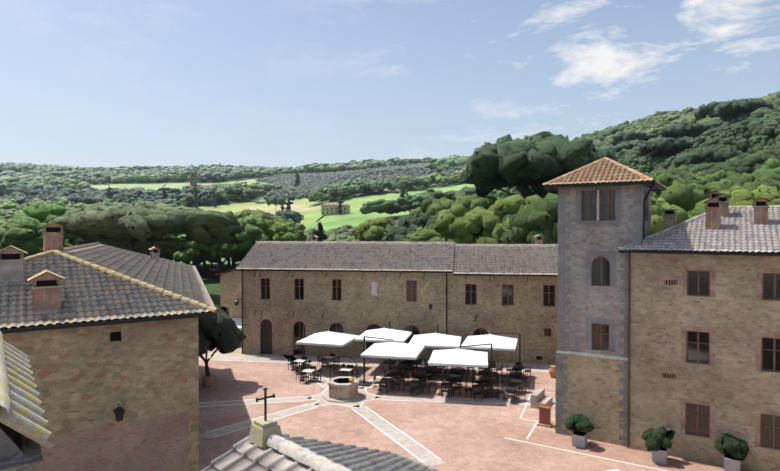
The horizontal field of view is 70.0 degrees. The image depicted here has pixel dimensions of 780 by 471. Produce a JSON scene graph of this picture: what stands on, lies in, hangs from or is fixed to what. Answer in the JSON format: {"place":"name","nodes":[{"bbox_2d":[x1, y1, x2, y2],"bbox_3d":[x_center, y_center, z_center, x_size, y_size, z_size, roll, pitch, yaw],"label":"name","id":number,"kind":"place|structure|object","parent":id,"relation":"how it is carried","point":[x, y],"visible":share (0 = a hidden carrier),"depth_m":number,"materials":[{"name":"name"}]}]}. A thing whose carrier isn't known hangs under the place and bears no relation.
{"place":"outdoors","nodes":[
{"label":"outdoors","id":0,"kind":"place"},
{"bbox_2d":[0,221,218,470],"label":"building","id":1,"kind":"structure","parent":0,"point":[105,338],"depth_m":20.52,"materials":[{"name":"brick"}]},
{"bbox_2d":[0,168,474,305],"bbox_3d":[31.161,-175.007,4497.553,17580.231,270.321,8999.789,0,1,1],"label":"terrain","id":2,"kind":"structure","parent":0,"point":[311,212],"depth_m":633.17,"materials":[{"name":"green plant"}]},
{"bbox_2d":[78,196,102,203],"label":"stone pine","id":3,"kind":"object","parent":2,"relation":"on","point":[88,200],"visible":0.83,"depth_m":595.37,"materials":[{"name":"green plant"}]},
{"bbox_2d":[104,184,112,198],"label":"cypress","id":4,"kind":"object","parent":2,"relation":"on","point":[108,195],"visible":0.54,"depth_m":641.25,"materials":[{"name":"green plant"}]},
{"bbox_2d":[48,201,244,255],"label":"trees","id":5,"kind":"object","parent":2,"relation":"on","point":[142,226],"visible":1,"depth_m":78.25,"materials":[{"name":"green plant"}]},
{"bbox_2d":[159,184,168,199],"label":"cypress","id":6,"kind":"object","parent":2,"relation":"on","point":[165,195],"visible":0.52,"depth_m":650.21,"materials":[{"name":"green plant"}]},
{"bbox_2d":[164,187,180,192],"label":"stone pine","id":7,"kind":"object","parent":2,"relation":"on","point":[171,190],"visible":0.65,"depth_m":713.72,"materials":[{"name":"green plant"}]},
{"bbox_2d":[175,189,180,200],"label":"cypress","id":8,"kind":"object","parent":2,"relation":"on","point":[178,198],"visible":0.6,"depth_m":640.13,"materials":[{"name":"green plant"}]},
{"bbox_2d":[185,188,201,193],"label":"stone pine","id":9,"kind":"object","parent":2,"relation":"on","point":[191,191],"visible":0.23,"depth_m":697.88,"materials":[{"name":"green plant"}]},
{"bbox_2d":[191,183,199,208],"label":"cypress","id":10,"kind":"object","parent":2,"relation":"on","point":[195,200],"visible":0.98,"depth_m":655.05,"materials":[{"name":"green plant"}]},
{"bbox_2d":[186,172,215,188],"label":"tower","id":11,"kind":"structure","parent":2,"relation":"on","point":[193,178],"depth_m":780.49,"materials":[{"name":"beige stone"}]},
{"bbox_2d":[199,189,217,204],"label":"stone pine","id":12,"kind":"object","parent":2,"relation":"on","point":[203,192],"visible":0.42,"depth_m":682.03,"materials":[{"name":"green plant"}]},
{"bbox_2d":[211,187,216,207],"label":"cypress","id":13,"kind":"object","parent":2,"relation":"on","point":[213,199],"visible":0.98,"depth_m":659.98,"materials":[{"name":"green plant"}]},
{"bbox_2d":[226,188,243,201],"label":"stone pine","id":14,"kind":"object","parent":2,"relation":"on","point":[230,191],"visible":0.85,"depth_m":694.65,"materials":[{"name":"green plant"}]},
{"bbox_2d":[0,154,470,195],"bbox_3d":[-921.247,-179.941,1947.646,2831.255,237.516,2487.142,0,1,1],"label":"forest","id":15,"kind":"object","parent":2,"relation":"on","point":[16,175],"visible":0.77,"depth_m":1298.41,"materials":[{"name":"green plant"}]},
{"bbox_2d":[251,189,266,196],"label":"stone pine","id":16,"kind":"object","parent":2,"relation":"on","point":[262,192],"visible":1,"depth_m":685.40,"materials":[{"name":"green plant"}]},
{"bbox_2d":[265,197,286,205],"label":"stone pine","id":17,"kind":"object","parent":2,"relation":"on","point":[275,201],"visible":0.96,"depth_m":554.16,"materials":[{"name":"green plant"}]},
{"bbox_2d":[284,193,292,209],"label":"cypress","id":18,"kind":"object","parent":2,"relation":"on","point":[288,204],"visible":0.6,"depth_m":469.10,"materials":[{"name":"green plant"}]},
{"bbox_2d":[293,169,300,186],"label":"cypress","id":19,"kind":"object","parent":2,"relation":"on","point":[297,180],"visible":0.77,"depth_m":878.51,"materials":[{"name":"green plant"}]},
{"bbox_2d":[313,215,328,240],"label":"cypress","id":20,"kind":"object","parent":2,"relation":"on","point":[320,234],"visible":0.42,"depth_m":148.90,"materials":[{"name":"green plant"}]},
{"bbox_2d":[321,203,349,214],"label":"farmhouse","id":21,"kind":"object","parent":2,"relation":"on","point":[329,209],"visible":0.85,"depth_m":462.81,"materials":[{"name":"beige"}]},
{"bbox_2d":[337,193,343,214],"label":"cypress","id":22,"kind":"object","parent":2,"relation":"on","point":[340,210],"visible":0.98,"depth_m":454.06,"materials":[{"name":"green plant"}]},
{"bbox_2d":[255,162,441,200],"bbox_3d":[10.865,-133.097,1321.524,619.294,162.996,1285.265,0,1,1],"label":"olive grove","id":23,"kind":"object","parent":2,"relation":"on","point":[309,184],"visible":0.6,"depth_m":997.14,"materials":[{"name":"green plant"}]},
{"bbox_2d":[303,220,398,241],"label":"trees","id":24,"kind":"object","parent":2,"relation":"on","point":[345,232],"visible":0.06,"depth_m":230.06,"materials":[{"name":"green plant"}]},
{"bbox_2d":[350,217,395,241],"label":"village tree","id":25,"kind":"object","parent":2,"relation":"on","point":[369,230],"visible":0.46,"depth_m":106.46,"materials":[{"name":"green plant"}]},
{"bbox_2d":[0,111,779,277],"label":"forest","id":26,"kind":"object","parent":2,"relation":"on","point":[756,163],"visible":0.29,"depth_m":118.35,"materials":[{"name":"green plant"}]},
{"bbox_2d":[0,91,779,226],"bbox_3d":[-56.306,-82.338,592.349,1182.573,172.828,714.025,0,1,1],"label":"forest","id":27,"kind":"object","parent":2,"relation":"on","point":[14,201],"visible":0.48,"depth_m":632.57,"materials":[{"name":"green plant"}]},
{"bbox_2d":[398,182,405,197],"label":"cypress","id":28,"kind":"object","parent":2,"relation":"on","point":[402,191],"visible":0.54,"depth_m":457.96,"materials":[{"name":"green plant"}]},
{"bbox_2d":[394,226,456,243],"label":"village tree","id":29,"kind":"object","parent":2,"relation":"on","point":[423,234],"visible":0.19,"depth_m":69.50,"materials":[{"name":"green plant"}]},
{"bbox_2d":[408,196,454,216],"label":"village tree","id":30,"kind":"object","parent":2,"relation":"on","point":[431,206],"visible":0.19,"depth_m":105.04,"materials":[{"name":"green plant"}]},
{"bbox_2d":[428,204,487,243],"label":"village tree","id":31,"kind":"object","parent":2,"relation":"on","point":[455,223],"visible":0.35,"depth_m":73.20,"materials":[{"name":"green plant"}]},
{"bbox_2d":[449,194,497,214],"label":"village tree","id":32,"kind":"object","parent":2,"relation":"on","point":[470,202],"visible":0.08,"depth_m":86.03,"materials":[{"name":"green plant"}]},
{"bbox_2d":[475,193,541,245],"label":"village tree","id":33,"kind":"object","parent":2,"relation":"on","point":[498,211],"visible":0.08,"depth_m":70.64,"materials":[{"name":"green plant"}]},
{"bbox_2d":[464,131,621,200],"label":"trees","id":34,"kind":"object","parent":2,"relation":"on","point":[522,166],"visible":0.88,"depth_m":83.61,"materials":[{"name":"green plant"}]},
{"bbox_2d":[613,139,644,152],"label":"trees","id":35,"kind":"object","parent":2,"relation":"on","point":[629,145],"visible":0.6,"depth_m":321.53,"materials":[{"name":"green plant"}]},
{"bbox_2d":[610,130,657,145],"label":"trees","id":36,"kind":"object","parent":2,"relation":"on","point":[619,137],"visible":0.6,"depth_m":389.60,"materials":[{"name":"green plant"}]},
{"bbox_2d":[637,137,692,158],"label":"trees","id":37,"kind":"object","parent":2,"relation":"on","point":[665,146],"visible":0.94,"depth_m":242.53,"materials":[{"name":"green plant"}]},
{"bbox_2d":[651,196,689,233],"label":"village tree","id":38,"kind":"object","parent":2,"relation":"on","point":[658,204],"visible":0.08,"depth_m":65.04,"materials":[{"name":"green plant"}]},
{"bbox_2d":[651,173,710,211],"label":"village tree","id":39,"kind":"object","parent":2,"relation":"on","point":[686,198],"visible":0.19,"depth_m":73.29,"materials":[{"name":"green plant"}]},
{"bbox_2d":[660,121,713,138],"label":"trees","id":40,"kind":"object","parent":2,"relation":"on","point":[684,129],"visible":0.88,"depth_m":279.12,"materials":[{"name":"green plant"}]},
{"bbox_2d":[674,146,742,166],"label":"trees","id":41,"kind":"object","parent":2,"relation":"on","point":[709,155],"visible":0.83,"depth_m":166.90,"materials":[{"name":"green plant"}]},
{"bbox_2d":[694,100,730,119],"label":"trees","id":42,"kind":"object","parent":2,"relation":"on","point":[703,111],"visible":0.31,"depth_m":411.49,"materials":[{"name":"green plant"}]},
{"bbox_2d":[695,184,779,212],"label":"village tree","id":43,"kind":"object","parent":2,"relation":"on","point":[743,196],"visible":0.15,"depth_m":67.50,"materials":[{"name":"green plant"}]},
{"bbox_2d":[712,98,773,120],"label":"trees","id":44,"kind":"object","parent":2,"relation":"on","point":[731,110],"visible":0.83,"depth_m":289.94,"materials":[{"name":"green plant"}]},
{"bbox_2d":[201,387,438,470],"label":"chapel","id":45,"kind":"structure","parent":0,"point":[266,444],"depth_m":11.21,"materials":[{"name":"tile"}]},
{"bbox_2d":[215,235,557,363],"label":"building","id":46,"kind":"structure","parent":0,"point":[275,296],"depth_m":49.10,"materials":[{"name":"stone"}]},
{"bbox_2d":[0,0,779,167],"label":"sky","id":47,"kind":"structure","parent":0,"point":[84,83],"materials":[{"name":"blue"}]},
{"bbox_2d":[199,344,748,470],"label":"plaza paving","id":48,"kind":"structure","parent":0,"point":[433,428],"depth_m":33.18,"materials":[{"name":"stone"}]},
{"bbox_2d":[0,331,55,470],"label":"tiled roof","id":49,"kind":"structure","parent":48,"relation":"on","point":[25,434],"depth_m":6.23,"materials":[{"name":"ceramic"}]},
{"bbox_2d":[201,374,213,386],"bbox_3d":[-13.217,10.536,40.414,0.900,0.680,0.900,0,1,1],"label":"olive pot","id":50,"kind":"object","parent":48,"relation":"on","point":[208,381],"visible":0.81,"depth_m":40.12,"materials":[{"name":"brown ceramic"}]},
{"bbox_2d":[198,305,246,376],"bbox_3d":[-13.142,7.709,40.730,4.914,5.268,4.650,0,1,-30],"label":"potted olive tree","id":51,"kind":"object","parent":50,"relation":"in","point":[221,332],"visible":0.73,"depth_m":39.34,"materials":[{"name":"green plant"}]},
{"bbox_2d":[288,356,310,372],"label":"patio dining set","id":52,"kind":"object","parent":48,"relation":"on","point":[299,361],"visible":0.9,"depth_m":44.50,"materials":[{"name":"beige"}]},
{"bbox_2d":[296,366,320,383],"bbox_3d":[-6.104,10.416,41.642,1.648,0.890,1.648,0,1,-29],"label":"table and chairs","id":53,"kind":"object","parent":48,"relation":"on","point":[308,371],"visible":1,"depth_m":41.57,"materials":[{"name":"beige"}]},
{"bbox_2d":[295,325,358,368],"bbox_3d":[-5.328,9.053,45.013,4.661,3.534,3.921,0,1,15],"label":"umbrella","id":54,"kind":"object","parent":48,"relation":"on","point":[329,338],"visible":0.94,"depth_m":43.95,"materials":[{"name":"white fabric"}]},
{"bbox_2d":[317,353,339,367],"bbox_3d":[-5.061,10.364,45.932,1.648,0.890,1.648,0,1,-29],"label":"table and chairs","id":55,"kind":"object","parent":48,"relation":"on","point":[330,357],"visible":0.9,"depth_m":45.89,"materials":[{"name":"black metal"}]},
{"bbox_2d":[322,356,364,402],"bbox_3d":[-3.143,9.523,37.701,2.679,2.772,2.679,0,1,18],"label":"well","id":56,"kind":"object","parent":48,"relation":"on","point":[343,389],"visible":1,"depth_m":37.01,"materials":[{"name":"stone"}]},
{"bbox_2d":[334,365,358,377],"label":"patio dining set","id":57,"kind":"object","parent":48,"relation":"on","point":[343,371],"visible":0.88,"depth_m":41.97,"materials":[{"name":"beige"}]},
{"bbox_2d":[354,321,411,363],"bbox_3d":[-0.388,9.046,45.531,3.921,3.535,4.660,0,1,13],"label":"umbrella","id":58,"kind":"object","parent":48,"relation":"on","point":[400,336],"visible":0.98,"depth_m":44.23,"materials":[{"name":"white fabric"}]},
{"bbox_2d":[373,374,399,393],"bbox_3d":[-0.227,10.445,39.284,1.648,0.890,1.648,0,1,-30],"label":"patio dining set","id":59,"kind":"object","parent":48,"relation":"on","point":[384,380],"visible":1,"depth_m":39.18,"materials":[{"name":"black metal"}]},
{"bbox_2d":[358,336,424,386],"bbox_3d":[-0.089,9.111,40.243,4.660,3.534,3.921,0,1,13],"label":"umbrella","id":60,"kind":"object","parent":48,"relation":"on","point":[393,350],"visible":0.96,"depth_m":39.28,"materials":[{"name":"white fabric"}]},
{"bbox_2d":[384,367,409,385],"bbox_3d":[0.516,10.421,41.205,1.648,0.890,1.648,0,1,-32],"label":"patio dining set","id":61,"kind":"object","parent":48,"relation":"on","point":[396,373],"visible":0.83,"depth_m":41.04,"materials":[{"name":"black metal"}]},
{"bbox_2d":[389,361,412,375],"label":"patio dining set","id":62,"kind":"object","parent":48,"relation":"on","point":[403,364],"visible":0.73,"depth_m":43.20,"materials":[{"name":"black metal"}]},
{"bbox_2d":[398,358,421,368],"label":"patio dining set","id":63,"kind":"object","parent":48,"relation":"on","point":[411,361],"visible":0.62,"depth_m":44.84,"materials":[{"name":"black metal"}]},
{"bbox_2d":[403,376,429,395],"bbox_3d":[1.844,10.452,38.707,1.648,0.890,1.648,0,1,-31],"label":"patio dining set","id":64,"kind":"object","parent":48,"relation":"on","point":[415,382],"visible":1,"depth_m":38.42,"materials":[{"name":"black metal"}]},
{"bbox_2d":[412,369,438,387],"bbox_3d":[2.587,10.428,40.628,1.648,0.890,1.648,0,1,-27],"label":"patio dining set","id":65,"kind":"object","parent":48,"relation":"on","point":[425,375],"visible":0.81,"depth_m":40.58,"materials":[{"name":"black metal"}]},
{"bbox_2d":[416,364,440,379],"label":"patio dining set","id":66,"kind":"object","parent":48,"relation":"on","point":[430,367],"visible":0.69,"depth_m":42.57,"materials":[{"name":"black metal"}]},
{"bbox_2d":[408,324,460,366],"bbox_3d":[3.652,9.061,44.294,3.921,3.534,4.661,0,1,10],"label":"umbrella","id":67,"kind":"object","parent":48,"relation":"on","point":[437,340],"visible":0.88,"depth_m":42.87,"materials":[{"name":"white fabric"}]},
{"bbox_2d":[424,358,447,371],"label":"patio dining set","id":68,"kind":"object","parent":48,"relation":"on","point":[425,363],"visible":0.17,"depth_m":44.49,"materials":[{"name":"black metal"}]},
{"bbox_2d":[433,378,460,398],"bbox_3d":[3.915,10.459,38.130,1.648,0.890,1.648,0,1,-31],"label":"patio dining set","id":69,"kind":"object","parent":48,"relation":"on","point":[446,385],"visible":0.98,"depth_m":37.95,"materials":[{"name":"black metal"}]},
{"bbox_2d":[442,371,467,387],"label":"patio dining set","id":70,"kind":"object","parent":48,"relation":"on","point":[455,377],"visible":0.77,"depth_m":40.01,"materials":[{"name":"black metal"}]},
{"bbox_2d":[444,366,468,381],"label":"patio dining set","id":71,"kind":"object","parent":48,"relation":"on","point":[459,369],"visible":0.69,"depth_m":41.97,"materials":[{"name":"black metal"}]},
{"bbox_2d":[451,366,474,372],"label":"patio dining set","id":72,"kind":"object","parent":48,"relation":"on","point":[466,368],"visible":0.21,"depth_m":43.70,"materials":[{"name":"black metal"}]},
{"bbox_2d":[428,343,498,397],"bbox_3d":[5.129,9.134,38.356,4.661,3.534,3.921,0,1,10],"label":"umbrella","id":73,"kind":"object","parent":48,"relation":"on","point":[458,357],"visible":0.94,"depth_m":37.47,"materials":[{"name":"white fabric"}]},
{"bbox_2d":[465,380,492,400],"bbox_3d":[5.986,10.466,37.553,1.648,0.890,1.648,0,1,-32],"label":"patio dining set","id":74,"kind":"object","parent":48,"relation":"on","point":[477,386],"visible":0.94,"depth_m":37.43,"materials":[{"name":"black metal"}]},
{"bbox_2d":[472,373,497,389],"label":"patio dining set","id":75,"kind":"object","parent":48,"relation":"on","point":[487,379],"visible":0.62,"depth_m":39.45,"materials":[{"name":"black metal"}]},
{"bbox_2d":[472,367,497,383],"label":"patio dining set","id":76,"kind":"object","parent":48,"relation":"on","point":[480,372],"visible":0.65,"depth_m":41.44,"materials":[{"name":"black metal"}]},
{"bbox_2d":[478,360,502,375],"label":"patio dining set","id":77,"kind":"object","parent":48,"relation":"on","point":[494,367],"visible":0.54,"depth_m":43.21,"materials":[{"name":"black metal"}]},
{"bbox_2d":[461,332,526,382],"bbox_3d":[7.960,9.087,42.191,4.661,3.535,3.921,0,1,15],"label":"umbrella","id":78,"kind":"object","parent":48,"relation":"on","point":[502,343],"visible":0.88,"depth_m":41.39,"materials":[{"name":"white fabric"}]},
{"bbox_2d":[497,383,525,403],"bbox_3d":[8.057,10.473,36.976,1.648,0.890,1.648,0,1,-31],"label":"patio dining set","id":79,"kind":"object","parent":48,"relation":"on","point":[509,390],"visible":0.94,"depth_m":36.75,"materials":[{"name":"black metal"}]},
{"bbox_2d":[502,368,527,382],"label":"patio dining set","id":80,"kind":"object","parent":48,"relation":"on","point":[511,374],"visible":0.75,"depth_m":40.88,"materials":[{"name":"black metal"}]},
{"bbox_2d":[502,375,529,394],"bbox_3d":[8.800,10.450,38.897,1.648,0.890,1.648,0,1,-30],"label":"patio dining set","id":81,"kind":"object","parent":48,"relation":"on","point":[517,380],"visible":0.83,"depth_m":38.93,"materials":[{"name":"black metal"}]},
{"bbox_2d":[506,362,530,377],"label":"patio dining set","id":82,"kind":"object","parent":48,"relation":"on","point":[516,365],"visible":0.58,"depth_m":42.79,"materials":[{"name":"black metal"}]},
{"bbox_2d":[530,388,552,408],"bbox_3d":[9.779,10.511,35.881,0.925,0.840,1.800,0,1,32],"label":"stone bench","id":83,"kind":"object","parent":48,"relation":"on","point":[538,397],"visible":0.85,"depth_m":35.48,"materials":[{"name":"beige stone"}]},
{"bbox_2d":[537,405,552,427],"bbox_3d":[8.953,10.437,32.192,0.750,1.080,0.600,0,1,32],"label":"pedestal","id":84,"kind":"object","parent":48,"relation":"on","point":[544,416],"visible":1,"depth_m":32.02,"materials":[{"name":"red"}]},
{"bbox_2d":[549,366,555,377],"bbox_3d":[12.506,10.425,42.557,0.720,0.850,0.720,0,1,1],"label":"terracotta jar","id":85,"kind":"object","parent":48,"relation":"on","point":[552,370],"visible":0.69,"depth_m":42.32,"materials":[{"name":"brown ceramic"}]},
{"bbox_2d":[572,431,587,447],"bbox_3d":[9.944,10.693,29.220,0.670,0.640,0.670,0,1,32],"label":"planter","id":86,"kind":"object","parent":48,"relation":"on","point":[579,439],"visible":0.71,"depth_m":28.99,"materials":[{"name":"grey stone"}]},
{"bbox_2d":[565,414,594,432],"bbox_3d":[9.858,9.969,29.289,1.521,1.045,1.559,0,1,1],"label":"planter shrub","id":87,"kind":"object","parent":86,"relation":"in","point":[579,422],"visible":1,"depth_m":28.95,"materials":[{"name":"green plant"}]},
{"bbox_2d":[652,446,667,463],"bbox_3d":[13.226,10.716,27.288,0.670,0.640,0.670,0,1,32],"label":"planter","id":88,"kind":"object","parent":48,"relation":"on","point":[660,455],"visible":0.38,"depth_m":27.02,"materials":[{"name":"grey stone"}]},
{"bbox_2d":[641,426,674,450],"bbox_3d":[13.175,9.931,27.219,1.576,1.130,1.304,0,1,1],"label":"planter shrub","id":89,"kind":"object","parent":88,"relation":"in","point":[655,439],"visible":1,"depth_m":26.91,"materials":[{"name":"green plant"}]},
{"bbox_2d":[724,453,740,470],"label":"planter","id":90,"kind":"object","parent":48,"relation":"on","point":[731,463],"visible":0.77,"depth_m":25.92,"materials":[{"name":"grey stone"}]},
{"bbox_2d":[714,433,748,460],"bbox_3d":[16.197,9.943,26.250,1.471,1.130,1.466,0,1,1],"label":"planter shrub","id":91,"kind":"object","parent":90,"relation":"in","point":[735,449],"visible":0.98,"depth_m":25.76,"materials":[{"name":"green plant"}]},
{"bbox_2d":[542,157,779,470],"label":"building","id":92,"kind":"structure","parent":0,"point":[673,325],"depth_m":28.35,"materials":[{"name":"stone"}]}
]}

